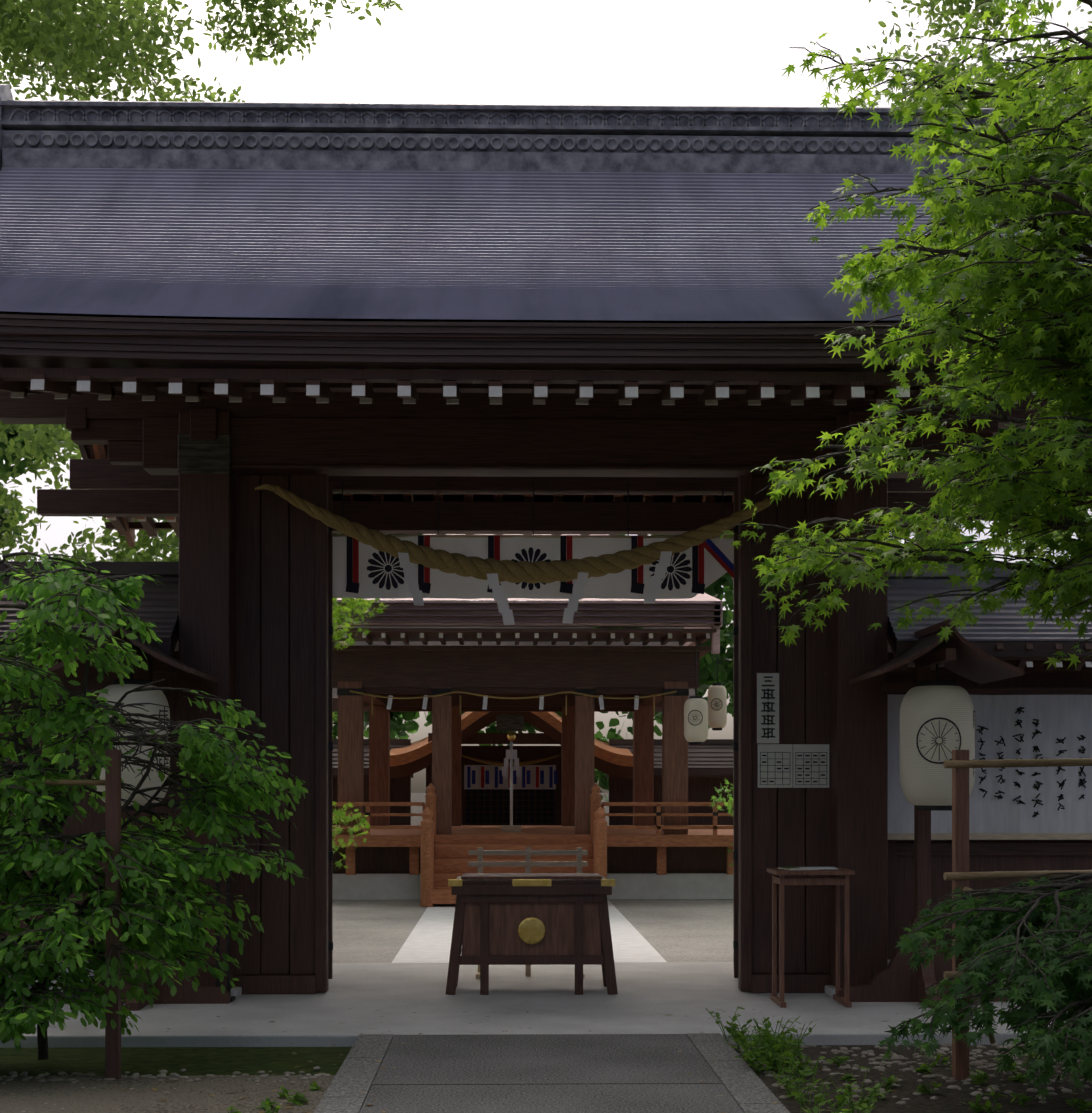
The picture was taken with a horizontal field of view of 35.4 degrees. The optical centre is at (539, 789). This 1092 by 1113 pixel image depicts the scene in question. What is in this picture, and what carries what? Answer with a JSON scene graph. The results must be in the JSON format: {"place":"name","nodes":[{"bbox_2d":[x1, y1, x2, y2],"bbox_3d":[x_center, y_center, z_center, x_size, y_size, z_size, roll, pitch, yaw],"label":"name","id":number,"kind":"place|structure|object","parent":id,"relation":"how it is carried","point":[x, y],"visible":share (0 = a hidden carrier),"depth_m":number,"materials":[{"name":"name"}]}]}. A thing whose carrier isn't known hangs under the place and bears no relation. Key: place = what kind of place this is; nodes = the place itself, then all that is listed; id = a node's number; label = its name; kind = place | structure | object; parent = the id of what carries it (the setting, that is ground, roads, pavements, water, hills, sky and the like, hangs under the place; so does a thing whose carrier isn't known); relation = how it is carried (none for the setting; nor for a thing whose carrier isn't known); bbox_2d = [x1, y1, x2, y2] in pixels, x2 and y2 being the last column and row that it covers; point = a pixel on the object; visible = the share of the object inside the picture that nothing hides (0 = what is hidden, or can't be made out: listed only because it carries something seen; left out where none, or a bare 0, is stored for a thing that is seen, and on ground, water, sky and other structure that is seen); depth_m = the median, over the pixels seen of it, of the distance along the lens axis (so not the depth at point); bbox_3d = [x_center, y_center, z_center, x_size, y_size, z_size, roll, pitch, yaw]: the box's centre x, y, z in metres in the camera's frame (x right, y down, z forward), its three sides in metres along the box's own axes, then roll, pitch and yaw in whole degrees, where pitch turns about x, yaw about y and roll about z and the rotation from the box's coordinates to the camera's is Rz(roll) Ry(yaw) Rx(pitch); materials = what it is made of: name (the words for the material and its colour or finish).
{"place":"outdoors","nodes":[
{"label":"outdoors","id":0,"kind":"place"},
{"bbox_2d":[411,793,608,824],"bbox_3d":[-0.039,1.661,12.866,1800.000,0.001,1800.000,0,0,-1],"label":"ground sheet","id":1,"kind":"object","parent":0,"point":[417,797],"depth_m":160.30,"materials":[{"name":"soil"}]},
{"bbox_2d":[0,899,1091,1112],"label":"yards","id":2,"kind":"structure","parent":1,"relation":"on","point":[668,930],"depth_m":9.20,"materials":[{"name":"grey gravel"}]},
{"bbox_2d":[0,750,120,1079],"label":"bamboo frame","id":3,"kind":"object","parent":2,"relation":"on","point":[111,782],"visible":0.73,"depth_m":9.28,"materials":[{"name":"brown wood"}]},
{"bbox_2d":[0,552,307,1059],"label":"leafy tree","id":4,"kind":"object","parent":2,"relation":"on","point":[53,869],"depth_m":9.45,"materials":[{"name":"green plant"}]},
{"bbox_2d":[0,0,402,561],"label":"tree","id":5,"kind":"object","parent":2,"relation":"on","point":[74,43],"visible":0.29,"depth_m":23.30,"materials":[{"name":"green plant"}]},
{"bbox_2d":[333,598,392,868],"bbox_3d":[-3.673,-0.726,19.928,3.823,3.858,7.200,0,0,-32],"label":"court maple","id":6,"kind":"object","parent":2,"relation":"on","point":[352,603],"visible":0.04,"depth_m":19.50,"materials":[{"name":"green plant"}]},
{"bbox_2d":[333,534,732,906],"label":"pavilion","id":7,"kind":"structure","parent":2,"relation":"on","point":[674,855],"depth_m":24.30,"materials":[{"name":"brown wood"}]},
{"bbox_2d":[333,626,732,824],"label":"sanctuary","id":8,"kind":"structure","parent":2,"relation":"on","point":[485,791],"depth_m":32.53,"materials":[{"name":"brown wood"}]},
{"bbox_2d":[0,1045,1083,1075],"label":"moss","id":9,"kind":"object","parent":2,"relation":"on","point":[192,1061],"visible":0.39,"depth_m":10.16,"materials":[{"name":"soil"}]},
{"bbox_2d":[0,1043,1091,1112],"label":"pebbles","id":10,"kind":"object","parent":9,"relation":"on","point":[978,1064],"visible":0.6,"depth_m":9.42,"materials":[{"name":"grey gravel"}]},
{"bbox_2d":[0,962,1088,1047],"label":"gate platform","id":11,"kind":"structure","parent":2,"relation":"on","point":[355,998],"depth_m":12.04,"materials":[{"name":"concrete"}]},
{"bbox_2d":[47,618,230,1010],"bbox_3d":[-2.888,0.194,12.293,1.240,2.735,1.294,0,0,-1],"label":"lantern stand","id":12,"kind":"object","parent":11,"relation":"on","point":[186,993],"visible":0.48,"depth_m":11.99,"materials":[{"name":"white paper"}]},
{"bbox_2d":[216,871,235,1001],"bbox_3d":[-2.346,1.018,12.658,0.160,1.088,0.160,0,0,-1],"label":"post stand","id":13,"kind":"object","parent":11,"relation":"on","point":[233,998],"visible":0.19,"depth_m":12.64,"materials":[{"name":"wood"}]},
{"bbox_2d":[468,847,587,978],"bbox_3d":[-0.100,1.022,14.315,1.000,1.080,0.400,0,0,-1],"label":"pale rack","id":14,"kind":"object","parent":11,"relation":"on","point":[528,852],"visible":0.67,"depth_m":14.29,"materials":[{"name":"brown wood"}]},
{"bbox_2d":[0,391,1056,997],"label":"gate frame","id":15,"kind":"object","parent":11,"relation":"on","point":[256,601],"visible":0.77,"depth_m":13.09,"materials":[{"name":"brown wood"}]},
{"bbox_2d":[255,484,770,583],"bbox_3d":[-0.196,-1.914,12.803,3.869,0.740,0.170,0,0,-1],"label":"shimenawa rope","id":16,"kind":"object","parent":15,"relation":"attached to","point":[521,571],"visible":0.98,"depth_m":12.75,"materials":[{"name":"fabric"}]},
{"bbox_2d":[398,551,671,624],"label":"paper streamers","id":17,"kind":"object","parent":16,"relation":"hanging from","point":[578,587],"visible":0.96,"depth_m":12.70,"materials":[{"name":"white paper"}]},
{"bbox_2d":[0,368,1064,538],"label":"rafters","id":18,"kind":"object","parent":15,"relation":"attached to","point":[408,386],"visible":0.21,"depth_m":10.78,"materials":[{"name":"wood"}]},
{"bbox_2d":[333,481,733,598],"bbox_3d":[-0.015,-1.968,13.479,3.275,0.920,0.083,0,0,-1],"label":"curtain","id":19,"kind":"object","parent":15,"relation":"hanging from","point":[362,570],"visible":0.81,"depth_m":13.47,"materials":[{"name":"white fabric"}]},
{"bbox_2d":[0,311,1088,520],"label":"roof eaves","id":20,"kind":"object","parent":15,"relation":"attached to","point":[53,341],"depth_m":10.60,"materials":[{"name":"brown wood"}]},
{"bbox_2d":[0,167,1091,495],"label":"gate roof","id":21,"kind":"structure","parent":15,"relation":"on","point":[460,245],"depth_m":12.33,"materials":[{"name":"grey tile"}]},
{"bbox_2d":[78,216,1087,547],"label":"gate bargeboards","id":22,"kind":"object","parent":15,"relation":"attached to","point":[130,534],"visible":0.02,"depth_m":16.71,"materials":[{"name":"brown wood"}]},
{"bbox_2d":[756,672,828,787],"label":"notices","id":23,"kind":"object","parent":15,"relation":"attached to","point":[793,765],"visible":1,"depth_m":13.19,"materials":[{"name":"paper"}]},
{"bbox_2d":[445,873,617,994],"bbox_3d":[-0.069,1.113,13.311,1.313,0.904,0.668,0,0,-1],"label":"offering box","id":24,"kind":"object","parent":11,"relation":"on","point":[531,919],"visible":1,"depth_m":13.02,"materials":[{"name":"brown wood"}]},
{"bbox_2d":[0,561,1091,990],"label":"side walls","id":25,"kind":"structure","parent":11,"relation":"on","point":[1008,635],"depth_m":13.21,"materials":[{"name":"brown wood"}]},
{"bbox_2d":[888,687,1091,839],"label":"notice board","id":26,"kind":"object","parent":25,"relation":"attached to","point":[1030,803],"depth_m":13.27,"materials":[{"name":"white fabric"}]},
{"bbox_2d":[767,867,854,1007],"bbox_3d":[1.974,1.063,12.488,0.570,0.997,0.500,0,0,-1],"label":"writing stand","id":27,"kind":"object","parent":11,"relation":"on","point":[838,880],"visible":1,"depth_m":12.31,"materials":[{"name":"brown wood"}]},
{"bbox_2d":[838,619,1024,1007],"bbox_3d":[2.831,0.194,12.413,1.240,2.735,1.294,0,0,-1],"label":"lantern stand","id":28,"kind":"object","parent":11,"relation":"on","point":[937,721],"visible":0.92,"depth_m":12.10,"materials":[{"name":"white paper"}]},
{"bbox_2d":[0,424,1090,801],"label":"grove leaves","id":29,"kind":"object","parent":2,"relation":"on","point":[716,668],"depth_m":38.44,"materials":[{"name":"green plant"}]},
{"bbox_2d":[28,1009,1076,1112],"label":"fallen leaves","id":30,"kind":"object","parent":2,"relation":"on","point":[154,1089],"visible":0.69,"depth_m":9.35,"materials":[{"name":"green plant"}]},
{"bbox_2d":[225,1007,1091,1112],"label":"weeds","id":31,"kind":"object","parent":2,"relation":"on","point":[267,1102],"depth_m":9.14,"materials":[{"name":"green plant"}]},
{"bbox_2d":[709,778,732,865],"bbox_3d":[3.696,-0.551,21.379,3.462,4.232,6.672,0,0,-1],"label":"shrub","id":32,"kind":"object","parent":2,"relation":"on","point":[720,800],"depth_m":19.88,"materials":[{"name":"green plant"}]},
{"bbox_2d":[718,0,1091,668],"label":"maple","id":33,"kind":"object","parent":2,"relation":"on","point":[978,216],"depth_m":8.61,"materials":[{"name":"green plant"}]},
{"bbox_2d":[852,0,1091,561],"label":"tree","id":34,"kind":"object","parent":2,"relation":"on","point":[961,9],"visible":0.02,"depth_m":25.54,"materials":[{"name":"green plant"}]},
{"bbox_2d":[876,872,1091,1100],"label":"low maple","id":35,"kind":"object","parent":2,"relation":"on","point":[1045,999],"depth_m":8.27,"materials":[{"name":"green plant"}]},
{"bbox_2d":[943,750,1091,1079],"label":"bamboo frame","id":36,"kind":"object","parent":2,"relation":"on","point":[960,763],"visible":0.44,"depth_m":9.33,"materials":[{"name":"brown wood"}]},
{"bbox_2d":[392,900,666,962],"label":"path","id":37,"kind":"structure","parent":0,"point":[429,939],"depth_m":17.64,"materials":[{"name":"white stone"}]},
{"bbox_2d":[349,635,726,831],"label":"hanging shrine decorations","id":38,"kind":"object","parent":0,"point":[700,714],"visible":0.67,"depth_m":24.27},
{"bbox_2d":[0,84,1076,174],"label":"roof ridge","id":39,"kind":"structure","parent":0,"point":[396,136],"depth_m":13.64,"materials":[{"name":"grey tile"}]},
{"bbox_2d":[0,0,1091,792],"label":"sky","id":40,"kind":"structure","parent":0,"point":[542,52],"materials":[{"name":"white"}]},
{"bbox_2d":[314,1033,789,1112],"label":"approach path","id":41,"kind":"structure","parent":0,"point":[566,1073],"depth_m":9.31,"materials":[{"name":"stone"}]}
]}

